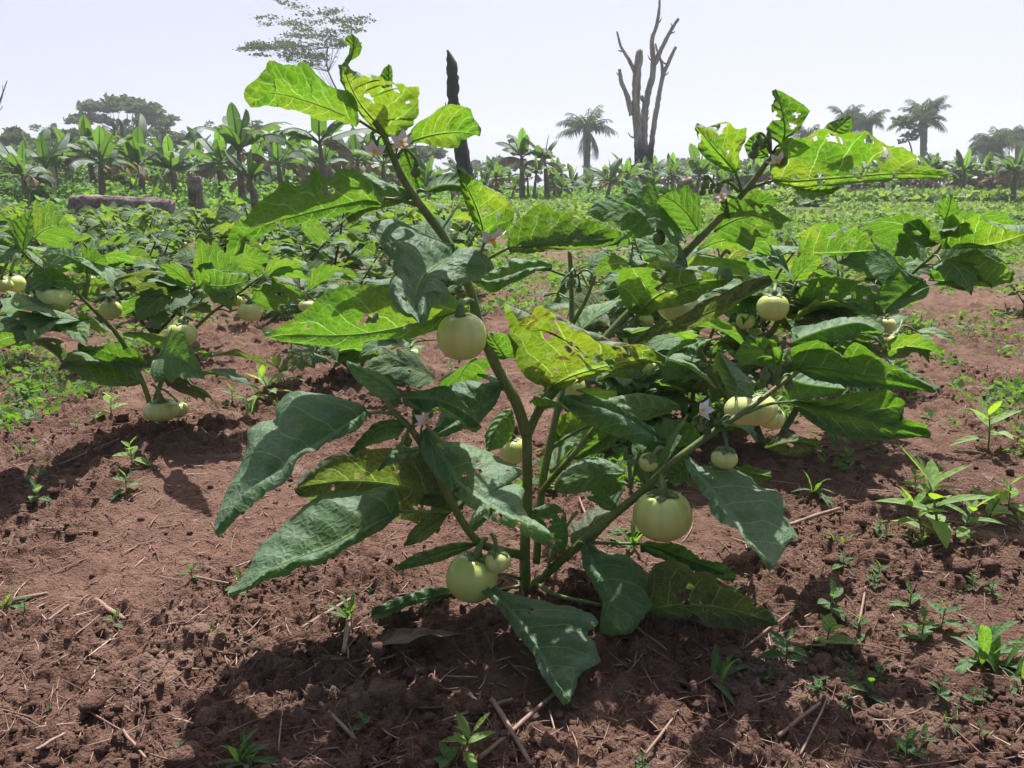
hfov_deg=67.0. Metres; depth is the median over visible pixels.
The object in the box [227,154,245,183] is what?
banana plant
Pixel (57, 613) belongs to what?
dry stick
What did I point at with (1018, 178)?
banana plant
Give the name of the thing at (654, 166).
banana plant
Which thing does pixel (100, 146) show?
banana plant
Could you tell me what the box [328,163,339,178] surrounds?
banana plant
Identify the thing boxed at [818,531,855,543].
seedling
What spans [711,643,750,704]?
seedling
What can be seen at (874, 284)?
garden egg plant
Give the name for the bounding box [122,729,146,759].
dry stick
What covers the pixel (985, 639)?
seedling
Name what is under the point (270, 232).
garden egg plant
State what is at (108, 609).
dry stick
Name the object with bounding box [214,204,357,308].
garden egg plant
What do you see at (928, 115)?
palm tree
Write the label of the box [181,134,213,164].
banana plant
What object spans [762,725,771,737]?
weed seedling
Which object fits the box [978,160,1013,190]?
banana plant
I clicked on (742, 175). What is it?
banana plant
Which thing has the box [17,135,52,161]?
banana plant
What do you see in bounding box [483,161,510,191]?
banana plant
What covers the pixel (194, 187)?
tree stump
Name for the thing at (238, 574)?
weed seedling
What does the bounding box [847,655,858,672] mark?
weed seedling
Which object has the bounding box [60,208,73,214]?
garden egg plant
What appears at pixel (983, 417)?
weed seedling
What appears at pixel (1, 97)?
bare tree
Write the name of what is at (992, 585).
weed seedling
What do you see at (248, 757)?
grass clump
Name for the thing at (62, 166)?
banana plant
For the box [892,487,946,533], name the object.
weed seedling
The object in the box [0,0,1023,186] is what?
sky
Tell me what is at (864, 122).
palm tree
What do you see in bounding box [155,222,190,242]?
garden egg plant
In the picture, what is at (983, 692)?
weed seedling
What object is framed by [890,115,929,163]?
broadleaf tree
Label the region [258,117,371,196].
banana plant
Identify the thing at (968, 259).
garden egg plant
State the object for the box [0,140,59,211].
banana plant
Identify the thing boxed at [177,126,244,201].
banana plant
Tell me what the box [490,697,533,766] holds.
dry stick
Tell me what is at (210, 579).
dry stick
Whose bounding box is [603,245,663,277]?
garden egg plant
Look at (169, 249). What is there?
garden egg plant
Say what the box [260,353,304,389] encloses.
weed seedling
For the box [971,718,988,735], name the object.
weed seedling
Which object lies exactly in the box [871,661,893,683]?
weed seedling
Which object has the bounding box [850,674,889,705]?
weed seedling
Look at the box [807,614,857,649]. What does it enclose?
weed seedling
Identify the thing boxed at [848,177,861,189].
banana plant
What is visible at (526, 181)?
banana plant
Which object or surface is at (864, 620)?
weed seedling
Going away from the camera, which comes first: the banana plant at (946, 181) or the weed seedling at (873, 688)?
the weed seedling at (873, 688)
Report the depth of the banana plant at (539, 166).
27.84 m
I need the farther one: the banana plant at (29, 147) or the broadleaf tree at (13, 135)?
the broadleaf tree at (13, 135)
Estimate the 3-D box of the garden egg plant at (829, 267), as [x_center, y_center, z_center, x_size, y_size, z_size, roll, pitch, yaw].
[1.052,-0.360,3.184,0.553,0.467,0.688,13,20,42]
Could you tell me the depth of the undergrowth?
21.03 m
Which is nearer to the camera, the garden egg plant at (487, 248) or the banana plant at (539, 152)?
the garden egg plant at (487, 248)
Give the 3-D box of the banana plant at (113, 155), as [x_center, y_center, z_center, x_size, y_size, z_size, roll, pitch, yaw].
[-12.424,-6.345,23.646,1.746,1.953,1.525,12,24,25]
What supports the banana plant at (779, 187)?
on the distant ground
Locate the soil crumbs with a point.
(384, 689)
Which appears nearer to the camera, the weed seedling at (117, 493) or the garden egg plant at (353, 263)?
the weed seedling at (117, 493)
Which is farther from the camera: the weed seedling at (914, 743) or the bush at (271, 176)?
the bush at (271, 176)
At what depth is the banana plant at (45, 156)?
20.09 m
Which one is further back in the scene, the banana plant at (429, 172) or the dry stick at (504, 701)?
the banana plant at (429, 172)
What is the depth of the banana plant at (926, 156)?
32.08 m
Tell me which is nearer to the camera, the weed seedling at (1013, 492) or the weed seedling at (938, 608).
the weed seedling at (938, 608)
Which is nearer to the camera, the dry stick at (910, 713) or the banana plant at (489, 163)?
the dry stick at (910, 713)
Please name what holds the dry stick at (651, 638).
on the soil ground at (594, 682)
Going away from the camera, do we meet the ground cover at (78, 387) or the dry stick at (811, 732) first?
the dry stick at (811, 732)
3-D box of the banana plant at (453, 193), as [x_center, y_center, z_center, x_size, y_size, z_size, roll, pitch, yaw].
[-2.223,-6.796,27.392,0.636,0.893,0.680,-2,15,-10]
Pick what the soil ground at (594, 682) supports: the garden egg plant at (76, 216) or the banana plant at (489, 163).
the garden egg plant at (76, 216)
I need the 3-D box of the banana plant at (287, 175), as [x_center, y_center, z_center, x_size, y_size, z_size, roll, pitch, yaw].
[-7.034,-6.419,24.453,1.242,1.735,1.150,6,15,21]
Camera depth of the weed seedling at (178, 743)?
0.86 m
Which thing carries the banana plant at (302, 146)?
on the distant ground
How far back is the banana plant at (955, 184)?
34.44 m
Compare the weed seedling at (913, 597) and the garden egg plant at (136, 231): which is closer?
the weed seedling at (913, 597)
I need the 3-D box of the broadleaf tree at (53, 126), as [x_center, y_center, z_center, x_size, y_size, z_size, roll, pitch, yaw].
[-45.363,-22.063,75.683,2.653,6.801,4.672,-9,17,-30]
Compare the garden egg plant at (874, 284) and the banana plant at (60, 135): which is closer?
the garden egg plant at (874, 284)
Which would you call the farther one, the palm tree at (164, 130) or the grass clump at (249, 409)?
the palm tree at (164, 130)
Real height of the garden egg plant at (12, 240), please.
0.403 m
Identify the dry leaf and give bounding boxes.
[378,627,463,644]
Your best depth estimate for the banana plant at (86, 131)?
23.35 m
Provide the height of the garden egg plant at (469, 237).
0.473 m
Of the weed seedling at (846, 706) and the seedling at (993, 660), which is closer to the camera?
the weed seedling at (846, 706)
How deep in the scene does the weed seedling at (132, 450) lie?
1.67 m
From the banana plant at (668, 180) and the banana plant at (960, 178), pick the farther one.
the banana plant at (960, 178)
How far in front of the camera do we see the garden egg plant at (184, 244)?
6.06 m
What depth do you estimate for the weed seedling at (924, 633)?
1.09 m
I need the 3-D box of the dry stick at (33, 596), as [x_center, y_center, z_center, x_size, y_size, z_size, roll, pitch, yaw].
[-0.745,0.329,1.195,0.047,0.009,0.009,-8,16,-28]
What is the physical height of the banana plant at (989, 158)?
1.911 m
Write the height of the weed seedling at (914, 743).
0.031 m
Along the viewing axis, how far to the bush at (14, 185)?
18.70 m
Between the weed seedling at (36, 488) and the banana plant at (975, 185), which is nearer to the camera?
the weed seedling at (36, 488)
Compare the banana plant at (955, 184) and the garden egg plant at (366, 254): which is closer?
the garden egg plant at (366, 254)
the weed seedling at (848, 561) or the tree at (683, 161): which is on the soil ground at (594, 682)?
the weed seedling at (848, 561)
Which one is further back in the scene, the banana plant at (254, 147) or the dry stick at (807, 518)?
the banana plant at (254, 147)
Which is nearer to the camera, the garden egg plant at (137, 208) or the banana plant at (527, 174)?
the garden egg plant at (137, 208)
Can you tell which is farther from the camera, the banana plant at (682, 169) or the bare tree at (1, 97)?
the banana plant at (682, 169)
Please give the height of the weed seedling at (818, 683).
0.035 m
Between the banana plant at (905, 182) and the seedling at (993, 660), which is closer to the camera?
the seedling at (993, 660)
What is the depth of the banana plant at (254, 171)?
16.58 m
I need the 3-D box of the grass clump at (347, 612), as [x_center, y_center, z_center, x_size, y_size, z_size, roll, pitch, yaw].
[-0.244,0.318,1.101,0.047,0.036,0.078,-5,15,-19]
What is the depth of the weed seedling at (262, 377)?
2.18 m
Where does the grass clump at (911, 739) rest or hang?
on the soil ground at (594, 682)
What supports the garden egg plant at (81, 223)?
on the soil ground at (594, 682)
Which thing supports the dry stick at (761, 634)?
on the soil ground at (594, 682)
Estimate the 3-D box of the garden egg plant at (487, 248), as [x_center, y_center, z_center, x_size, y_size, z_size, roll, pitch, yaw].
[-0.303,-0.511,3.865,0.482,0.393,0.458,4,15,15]
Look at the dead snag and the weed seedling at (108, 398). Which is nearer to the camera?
the weed seedling at (108, 398)
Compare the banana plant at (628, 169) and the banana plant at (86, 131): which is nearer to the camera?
the banana plant at (86, 131)
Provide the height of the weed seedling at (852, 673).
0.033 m
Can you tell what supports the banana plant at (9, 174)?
on the distant ground
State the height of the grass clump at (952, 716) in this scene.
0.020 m
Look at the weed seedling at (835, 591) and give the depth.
1.13 m
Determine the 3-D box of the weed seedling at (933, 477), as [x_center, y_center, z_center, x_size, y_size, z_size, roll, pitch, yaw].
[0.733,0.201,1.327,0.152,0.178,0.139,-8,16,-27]
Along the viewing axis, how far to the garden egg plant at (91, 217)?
4.96 m
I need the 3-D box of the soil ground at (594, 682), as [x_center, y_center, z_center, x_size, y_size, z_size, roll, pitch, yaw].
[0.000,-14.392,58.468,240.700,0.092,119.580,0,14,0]
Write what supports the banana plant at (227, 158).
on the distant ground
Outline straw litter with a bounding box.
[0,321,1023,767]
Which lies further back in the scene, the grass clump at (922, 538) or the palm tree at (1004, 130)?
the palm tree at (1004, 130)
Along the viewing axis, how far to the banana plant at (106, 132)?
24.71 m
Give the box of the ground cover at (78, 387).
[0,213,1023,493]
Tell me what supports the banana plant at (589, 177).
on the distant ground
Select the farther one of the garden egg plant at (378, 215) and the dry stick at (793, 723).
the garden egg plant at (378, 215)
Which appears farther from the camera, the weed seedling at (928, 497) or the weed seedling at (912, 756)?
the weed seedling at (928, 497)
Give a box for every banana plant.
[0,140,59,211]
[0,169,27,181]
[14,128,71,179]
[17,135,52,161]
[33,145,81,182]
[35,127,82,192]
[63,125,135,194]
[64,115,118,187]
[90,150,136,190]
[103,125,147,175]
[104,113,186,196]
[138,158,178,196]
[139,133,198,209]
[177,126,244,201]
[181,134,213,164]
[182,154,205,177]
[184,103,294,205]
[196,156,229,191]
[204,140,236,187]
[211,149,272,208]
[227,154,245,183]
[242,151,276,196]
[245,144,280,191]
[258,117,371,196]
[260,128,315,183]
[265,153,309,190]
[292,162,319,181]
[298,140,336,171]
[300,142,347,188]
[311,145,318,163]
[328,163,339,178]
[331,136,363,172]
[331,139,360,168]
[334,127,380,176]
[350,134,399,208]
[380,159,430,185]
[422,155,450,200]
[425,164,432,199]
[442,156,474,200]
[447,190,458,200]
[473,167,480,177]
[476,167,499,188]
[480,155,507,178]
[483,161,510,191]
[490,178,505,192]
[495,127,552,197]
[503,177,518,196]
[506,166,517,189]
[509,177,532,189]
[512,168,534,195]
[518,155,548,198]
[521,135,562,196]
[547,157,568,197]
[548,170,571,195]
[551,168,575,197]
[564,172,580,196]
[566,163,590,189]
[575,175,599,192]
[579,166,595,191]
[581,158,626,195]
[594,165,608,194]
[602,152,652,194]
[616,157,641,193]
[631,154,656,183]
[633,158,666,185]
[634,158,668,185]
[653,160,680,188]
[659,174,677,189]
[661,152,686,187]
[663,157,689,186]
[670,168,701,188]
[679,143,714,192]
[687,175,700,195]
[708,169,740,190]
[709,164,720,197]
[715,171,753,189]
[734,171,746,185]
[740,159,767,183]
[745,158,769,187]
[747,158,771,189]
[772,184,792,189]
[814,175,825,183]
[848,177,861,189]
[850,167,862,190]
[853,165,869,189]
[860,178,879,189]
[863,145,903,187]
[864,155,885,186]
[880,180,907,189]
[892,172,909,187]
[906,153,931,188]
[909,160,957,188]
[910,155,950,187]
[910,162,933,188]
[916,150,950,185]
[923,155,945,180]
[923,166,942,188]
[941,177,950,188]
[942,174,960,189]
[944,148,983,188]
[946,155,983,185]
[951,174,961,187]
[965,177,996,189]
[969,151,1007,185]
[976,152,1006,188]
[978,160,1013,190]
[991,148,1023,200]
[993,146,1023,188]
[996,179,1019,189]
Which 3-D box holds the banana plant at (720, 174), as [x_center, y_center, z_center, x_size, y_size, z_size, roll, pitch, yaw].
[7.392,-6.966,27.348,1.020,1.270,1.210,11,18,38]
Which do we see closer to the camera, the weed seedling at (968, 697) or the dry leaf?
the weed seedling at (968, 697)
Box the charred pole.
[445,50,474,204]
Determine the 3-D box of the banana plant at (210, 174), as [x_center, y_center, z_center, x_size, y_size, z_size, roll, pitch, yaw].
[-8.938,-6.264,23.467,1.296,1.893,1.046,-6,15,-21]
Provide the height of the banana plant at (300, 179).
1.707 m
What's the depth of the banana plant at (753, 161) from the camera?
30.69 m
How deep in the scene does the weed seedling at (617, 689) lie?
0.97 m
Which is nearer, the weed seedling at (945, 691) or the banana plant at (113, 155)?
the weed seedling at (945, 691)
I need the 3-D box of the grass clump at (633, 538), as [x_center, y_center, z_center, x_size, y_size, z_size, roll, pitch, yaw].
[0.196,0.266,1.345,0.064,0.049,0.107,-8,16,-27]
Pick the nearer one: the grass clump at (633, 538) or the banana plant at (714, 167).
the grass clump at (633, 538)
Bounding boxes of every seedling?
[15,380,46,401]
[17,596,29,610]
[26,436,39,446]
[28,478,51,502]
[91,392,127,420]
[103,609,122,625]
[111,469,140,499]
[113,437,150,465]
[174,739,184,751]
[179,563,200,578]
[220,382,243,405]
[225,568,245,599]
[241,363,291,402]
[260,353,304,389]
[348,711,369,730]
[433,740,456,767]
[440,711,494,767]
[611,686,622,696]
[635,750,650,767]
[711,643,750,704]
[756,627,809,663]
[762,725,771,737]
[792,470,834,508]
[805,676,828,693]
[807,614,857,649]
[818,577,844,621]
[832,549,852,569]
[833,446,860,470]
[840,666,861,685]
[840,690,853,709]
[841,559,857,570]
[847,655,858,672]
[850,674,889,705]
[851,612,871,642]
[861,674,877,692]
[865,440,878,450]
[865,571,881,588]
[870,560,889,581]
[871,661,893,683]
[872,518,889,537]
[875,445,993,548]
[879,523,896,536]
[887,580,923,606]
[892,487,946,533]
[894,727,924,758]
[899,622,920,639]
[902,455,957,503]
[902,606,938,640]
[903,466,927,490]
[908,739,927,754]
[910,745,920,760]
[919,596,967,628]
[920,723,937,742]
[927,676,950,701]
[939,491,1007,539]
[948,396,1021,446]
[950,616,1023,675]
[954,620,1023,672]
[963,685,985,703]
[964,531,976,541]
[966,572,983,590]
[970,488,1013,528]
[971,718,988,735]
[975,687,993,697]
[981,579,1002,598]
[986,476,1023,511]
[1006,512,1023,531]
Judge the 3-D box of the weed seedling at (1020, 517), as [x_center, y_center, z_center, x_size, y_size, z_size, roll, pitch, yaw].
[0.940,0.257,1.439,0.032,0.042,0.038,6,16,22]
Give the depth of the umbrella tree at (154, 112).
73.23 m
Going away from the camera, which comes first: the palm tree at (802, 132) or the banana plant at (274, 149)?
the banana plant at (274, 149)
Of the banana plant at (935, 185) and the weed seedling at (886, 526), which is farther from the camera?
the banana plant at (935, 185)
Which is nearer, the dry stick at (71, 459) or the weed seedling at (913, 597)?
the weed seedling at (913, 597)
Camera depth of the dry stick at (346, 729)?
0.91 m
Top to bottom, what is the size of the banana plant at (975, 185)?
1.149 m
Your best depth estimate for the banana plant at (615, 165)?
26.64 m
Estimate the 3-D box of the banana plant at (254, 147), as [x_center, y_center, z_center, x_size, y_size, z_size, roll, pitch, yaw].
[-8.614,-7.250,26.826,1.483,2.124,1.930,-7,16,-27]
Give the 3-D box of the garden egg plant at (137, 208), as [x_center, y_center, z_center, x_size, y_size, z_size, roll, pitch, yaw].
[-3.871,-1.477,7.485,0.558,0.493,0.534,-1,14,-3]
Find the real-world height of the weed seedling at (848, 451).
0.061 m
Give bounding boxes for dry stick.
[12,592,47,601]
[34,732,65,751]
[47,604,69,620]
[59,438,119,465]
[74,614,99,635]
[93,597,125,620]
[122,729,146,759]
[187,606,209,622]
[194,576,228,583]
[242,651,257,665]
[299,597,350,628]
[318,701,377,763]
[341,615,351,653]
[441,697,512,721]
[478,692,555,759]
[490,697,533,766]
[578,497,585,512]
[636,627,667,650]
[639,709,678,761]
[743,612,790,649]
[776,701,821,738]
[789,507,840,525]
[799,698,827,755]
[858,586,865,622]
[887,707,922,722]
[966,544,1001,548]
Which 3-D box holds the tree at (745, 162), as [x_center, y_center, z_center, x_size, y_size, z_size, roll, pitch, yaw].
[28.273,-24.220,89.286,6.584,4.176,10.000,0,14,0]
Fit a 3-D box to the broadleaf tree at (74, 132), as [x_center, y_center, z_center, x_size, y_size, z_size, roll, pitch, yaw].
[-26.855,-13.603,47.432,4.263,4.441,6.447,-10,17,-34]
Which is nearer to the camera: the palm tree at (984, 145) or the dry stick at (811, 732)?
the dry stick at (811, 732)
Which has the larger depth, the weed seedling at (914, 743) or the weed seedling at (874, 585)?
the weed seedling at (874, 585)
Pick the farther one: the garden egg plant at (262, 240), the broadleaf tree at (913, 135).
the broadleaf tree at (913, 135)
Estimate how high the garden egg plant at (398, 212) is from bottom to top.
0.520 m
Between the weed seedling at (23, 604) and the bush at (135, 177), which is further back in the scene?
the bush at (135, 177)
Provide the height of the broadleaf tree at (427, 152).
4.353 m
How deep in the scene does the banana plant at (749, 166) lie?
27.72 m
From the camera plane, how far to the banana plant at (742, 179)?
27.33 m
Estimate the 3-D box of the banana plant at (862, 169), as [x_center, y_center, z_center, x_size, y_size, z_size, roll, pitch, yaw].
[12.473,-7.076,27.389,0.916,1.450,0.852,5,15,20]
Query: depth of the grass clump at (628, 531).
1.42 m
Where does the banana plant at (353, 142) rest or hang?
on the distant ground
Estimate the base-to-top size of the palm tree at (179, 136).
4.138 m
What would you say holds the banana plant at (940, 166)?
on the distant ground
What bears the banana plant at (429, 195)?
on the distant ground
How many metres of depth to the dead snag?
37.99 m
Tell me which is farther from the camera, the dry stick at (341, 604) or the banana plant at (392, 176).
the banana plant at (392, 176)
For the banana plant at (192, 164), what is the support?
on the distant ground
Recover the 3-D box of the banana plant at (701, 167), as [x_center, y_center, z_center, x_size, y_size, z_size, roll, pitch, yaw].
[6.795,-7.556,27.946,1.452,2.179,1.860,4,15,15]
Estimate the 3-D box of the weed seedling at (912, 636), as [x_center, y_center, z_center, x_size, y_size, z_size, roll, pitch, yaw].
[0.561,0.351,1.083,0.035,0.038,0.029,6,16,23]
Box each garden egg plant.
[0,199,319,421]
[0,201,17,231]
[0,215,35,274]
[0,226,39,261]
[0,243,71,315]
[6,201,111,252]
[38,230,177,302]
[41,237,253,353]
[57,206,115,244]
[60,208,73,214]
[69,228,163,278]
[74,222,187,272]
[75,208,136,253]
[79,205,142,238]
[79,205,188,259]
[96,201,169,242]
[117,204,205,248]
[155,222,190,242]
[163,212,191,232]
[173,198,250,252]
[211,216,279,246]
[214,33,955,704]
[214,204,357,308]
[262,220,436,388]
[267,237,393,317]
[268,228,301,247]
[277,213,378,276]
[284,223,353,251]
[322,214,345,242]
[343,208,426,266]
[362,211,396,228]
[374,202,436,224]
[378,195,477,244]
[398,201,499,265]
[424,219,481,247]
[446,241,498,293]
[456,221,487,247]
[545,221,805,415]
[548,232,735,359]
[594,240,639,257]
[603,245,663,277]
[611,228,630,236]
[622,232,642,254]
[631,193,1023,455]
[695,236,842,335]
[761,235,930,319]
[771,230,797,245]
[781,223,896,287]
[805,219,821,226]
[996,255,1023,309]
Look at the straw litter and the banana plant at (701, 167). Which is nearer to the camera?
the straw litter
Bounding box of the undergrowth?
[0,177,1003,214]
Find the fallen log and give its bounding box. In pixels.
[66,194,175,215]
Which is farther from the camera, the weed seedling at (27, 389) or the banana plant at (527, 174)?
the banana plant at (527, 174)
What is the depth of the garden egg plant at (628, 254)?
5.16 m
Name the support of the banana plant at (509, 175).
on the distant ground
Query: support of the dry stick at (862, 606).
on the soil ground at (594, 682)
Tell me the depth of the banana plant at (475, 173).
26.81 m
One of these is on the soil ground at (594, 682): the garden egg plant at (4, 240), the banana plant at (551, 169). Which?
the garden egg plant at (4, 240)
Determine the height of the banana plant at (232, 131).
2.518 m
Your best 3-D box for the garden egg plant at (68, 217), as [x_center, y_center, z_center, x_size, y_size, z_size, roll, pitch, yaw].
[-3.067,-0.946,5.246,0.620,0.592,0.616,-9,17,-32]
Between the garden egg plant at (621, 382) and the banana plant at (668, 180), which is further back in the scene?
the banana plant at (668, 180)
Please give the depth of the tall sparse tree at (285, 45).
55.56 m
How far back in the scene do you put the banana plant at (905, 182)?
32.46 m
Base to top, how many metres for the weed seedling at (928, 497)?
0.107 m
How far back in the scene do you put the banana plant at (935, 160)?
30.38 m
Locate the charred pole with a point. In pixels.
(462, 155)
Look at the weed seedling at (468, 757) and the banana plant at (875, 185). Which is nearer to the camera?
the weed seedling at (468, 757)
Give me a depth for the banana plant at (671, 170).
26.70 m
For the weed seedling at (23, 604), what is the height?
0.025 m
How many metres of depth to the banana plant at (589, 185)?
31.11 m
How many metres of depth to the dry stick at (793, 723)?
0.91 m
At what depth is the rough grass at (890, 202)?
21.25 m
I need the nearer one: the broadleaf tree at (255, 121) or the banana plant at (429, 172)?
the banana plant at (429, 172)
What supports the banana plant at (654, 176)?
on the distant ground
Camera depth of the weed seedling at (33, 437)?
1.84 m
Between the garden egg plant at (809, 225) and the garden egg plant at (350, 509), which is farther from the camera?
the garden egg plant at (809, 225)
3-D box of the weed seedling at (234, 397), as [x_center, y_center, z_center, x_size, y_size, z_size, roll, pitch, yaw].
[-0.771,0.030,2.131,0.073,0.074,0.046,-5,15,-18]
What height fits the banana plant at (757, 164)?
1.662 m
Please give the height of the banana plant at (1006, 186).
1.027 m
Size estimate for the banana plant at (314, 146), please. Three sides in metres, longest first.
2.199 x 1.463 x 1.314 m
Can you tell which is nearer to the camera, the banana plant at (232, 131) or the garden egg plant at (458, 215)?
the garden egg plant at (458, 215)
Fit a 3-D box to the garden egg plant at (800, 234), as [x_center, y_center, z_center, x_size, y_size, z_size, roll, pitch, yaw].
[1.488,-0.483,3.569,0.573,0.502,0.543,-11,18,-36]
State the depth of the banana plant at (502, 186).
27.03 m
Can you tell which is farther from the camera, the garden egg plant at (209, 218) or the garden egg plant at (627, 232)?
the garden egg plant at (627, 232)
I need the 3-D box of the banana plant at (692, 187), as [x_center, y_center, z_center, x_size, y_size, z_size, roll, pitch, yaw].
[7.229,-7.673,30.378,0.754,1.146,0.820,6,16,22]
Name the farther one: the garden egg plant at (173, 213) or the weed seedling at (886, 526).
the garden egg plant at (173, 213)
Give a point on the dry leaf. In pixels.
(403, 635)
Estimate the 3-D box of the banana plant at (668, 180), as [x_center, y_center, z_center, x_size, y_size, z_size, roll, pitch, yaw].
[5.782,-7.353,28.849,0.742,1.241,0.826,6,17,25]
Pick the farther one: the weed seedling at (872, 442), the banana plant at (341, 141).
the banana plant at (341, 141)
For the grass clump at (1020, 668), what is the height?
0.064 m
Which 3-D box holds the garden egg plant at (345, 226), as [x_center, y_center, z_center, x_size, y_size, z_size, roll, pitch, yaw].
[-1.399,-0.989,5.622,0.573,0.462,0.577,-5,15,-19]
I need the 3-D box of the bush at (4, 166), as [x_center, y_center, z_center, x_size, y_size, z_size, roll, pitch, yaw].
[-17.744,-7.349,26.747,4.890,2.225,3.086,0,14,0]
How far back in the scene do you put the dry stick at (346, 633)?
1.06 m
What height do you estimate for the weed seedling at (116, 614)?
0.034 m
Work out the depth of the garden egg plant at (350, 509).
1.06 m
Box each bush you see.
[0,139,82,185]
[0,174,87,206]
[20,151,96,194]
[89,158,166,194]
[162,160,253,204]
[253,158,309,190]
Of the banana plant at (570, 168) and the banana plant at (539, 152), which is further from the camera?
the banana plant at (570, 168)
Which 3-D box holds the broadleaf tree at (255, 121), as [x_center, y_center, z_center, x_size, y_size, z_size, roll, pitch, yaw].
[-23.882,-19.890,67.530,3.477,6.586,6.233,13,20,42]
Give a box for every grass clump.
[0,584,30,607]
[14,439,29,451]
[214,731,266,767]
[224,728,279,767]
[244,397,257,416]
[325,591,354,620]
[599,519,642,549]
[604,518,641,534]
[754,663,771,682]
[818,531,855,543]
[887,731,927,760]
[902,527,929,544]
[942,704,969,735]
[1010,656,1023,694]
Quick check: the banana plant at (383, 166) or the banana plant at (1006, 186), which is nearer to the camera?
the banana plant at (383, 166)
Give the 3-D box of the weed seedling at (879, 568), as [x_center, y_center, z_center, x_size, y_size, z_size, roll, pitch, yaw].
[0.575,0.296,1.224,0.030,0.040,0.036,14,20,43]
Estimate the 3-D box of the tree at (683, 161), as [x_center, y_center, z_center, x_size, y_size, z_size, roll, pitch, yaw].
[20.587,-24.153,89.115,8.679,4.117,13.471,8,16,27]
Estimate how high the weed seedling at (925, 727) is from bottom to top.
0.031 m
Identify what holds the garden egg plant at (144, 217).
on the soil ground at (594, 682)
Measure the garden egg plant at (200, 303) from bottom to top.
0.516 m
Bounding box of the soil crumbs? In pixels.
[0,325,1023,767]
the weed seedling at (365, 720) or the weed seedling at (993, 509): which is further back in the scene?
the weed seedling at (993, 509)
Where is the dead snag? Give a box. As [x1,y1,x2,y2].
[112,120,131,145]
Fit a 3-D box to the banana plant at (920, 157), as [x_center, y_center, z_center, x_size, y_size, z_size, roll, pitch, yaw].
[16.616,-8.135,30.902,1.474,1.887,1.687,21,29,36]
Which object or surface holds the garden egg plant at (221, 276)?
on the soil ground at (594, 682)
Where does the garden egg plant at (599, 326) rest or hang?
on the soil ground at (594, 682)
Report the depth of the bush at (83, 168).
25.09 m
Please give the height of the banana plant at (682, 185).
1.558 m
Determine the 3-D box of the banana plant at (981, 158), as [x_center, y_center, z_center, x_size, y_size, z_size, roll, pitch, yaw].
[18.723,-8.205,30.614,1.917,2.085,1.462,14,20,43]
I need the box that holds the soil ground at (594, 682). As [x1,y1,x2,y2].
[0,200,1023,767]
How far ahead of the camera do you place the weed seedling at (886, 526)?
1.36 m
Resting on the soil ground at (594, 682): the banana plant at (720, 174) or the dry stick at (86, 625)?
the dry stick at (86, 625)
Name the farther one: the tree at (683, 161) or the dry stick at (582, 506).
the tree at (683, 161)
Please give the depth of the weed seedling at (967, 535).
1.30 m
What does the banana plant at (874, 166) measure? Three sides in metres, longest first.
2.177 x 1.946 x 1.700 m
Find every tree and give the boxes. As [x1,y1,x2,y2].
[0,81,6,109]
[0,125,36,178]
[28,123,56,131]
[38,127,104,157]
[63,92,186,163]
[147,122,175,148]
[166,130,200,162]
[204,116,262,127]
[232,0,376,126]
[243,122,294,155]
[368,141,448,159]
[470,155,525,177]
[554,105,618,183]
[616,0,679,181]
[662,157,712,174]
[740,157,770,170]
[790,124,819,137]
[824,104,862,185]
[850,109,890,142]
[885,95,952,185]
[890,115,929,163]
[963,126,1023,185]
[993,124,1023,159]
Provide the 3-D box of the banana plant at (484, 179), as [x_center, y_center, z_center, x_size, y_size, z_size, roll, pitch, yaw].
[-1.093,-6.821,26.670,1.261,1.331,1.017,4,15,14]
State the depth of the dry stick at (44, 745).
0.86 m
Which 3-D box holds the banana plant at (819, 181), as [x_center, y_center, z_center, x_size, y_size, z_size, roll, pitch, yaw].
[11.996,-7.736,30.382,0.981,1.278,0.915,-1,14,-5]
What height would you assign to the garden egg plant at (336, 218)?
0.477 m
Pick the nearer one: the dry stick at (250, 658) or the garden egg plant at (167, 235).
the dry stick at (250, 658)
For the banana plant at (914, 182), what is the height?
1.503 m
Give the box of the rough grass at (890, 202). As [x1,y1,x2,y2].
[428,186,1023,224]
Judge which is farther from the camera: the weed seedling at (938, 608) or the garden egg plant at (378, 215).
the garden egg plant at (378, 215)
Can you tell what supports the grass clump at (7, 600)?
on the soil ground at (594, 682)
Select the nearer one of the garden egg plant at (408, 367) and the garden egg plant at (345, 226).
the garden egg plant at (408, 367)
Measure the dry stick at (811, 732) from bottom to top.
0.016 m
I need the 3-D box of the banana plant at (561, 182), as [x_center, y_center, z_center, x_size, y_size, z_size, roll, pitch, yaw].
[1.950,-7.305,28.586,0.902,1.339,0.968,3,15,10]
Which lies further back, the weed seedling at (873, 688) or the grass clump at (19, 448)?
the grass clump at (19, 448)
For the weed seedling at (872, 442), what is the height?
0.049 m
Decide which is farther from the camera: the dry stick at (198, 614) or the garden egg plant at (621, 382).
the garden egg plant at (621, 382)
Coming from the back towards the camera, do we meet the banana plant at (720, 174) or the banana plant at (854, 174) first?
the banana plant at (854, 174)
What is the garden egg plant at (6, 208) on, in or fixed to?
on the soil ground at (594, 682)
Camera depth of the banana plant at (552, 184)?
31.38 m
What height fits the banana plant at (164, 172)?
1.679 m
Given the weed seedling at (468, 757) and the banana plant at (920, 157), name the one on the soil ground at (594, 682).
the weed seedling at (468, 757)
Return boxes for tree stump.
[186,176,204,213]
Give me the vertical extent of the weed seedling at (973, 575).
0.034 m
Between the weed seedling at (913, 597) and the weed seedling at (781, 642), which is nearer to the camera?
the weed seedling at (781, 642)
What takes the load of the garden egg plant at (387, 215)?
on the soil ground at (594, 682)
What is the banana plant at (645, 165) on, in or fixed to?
on the distant ground
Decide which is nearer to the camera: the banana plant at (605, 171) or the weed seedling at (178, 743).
the weed seedling at (178, 743)
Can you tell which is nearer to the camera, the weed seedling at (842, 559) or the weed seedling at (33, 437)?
the weed seedling at (842, 559)

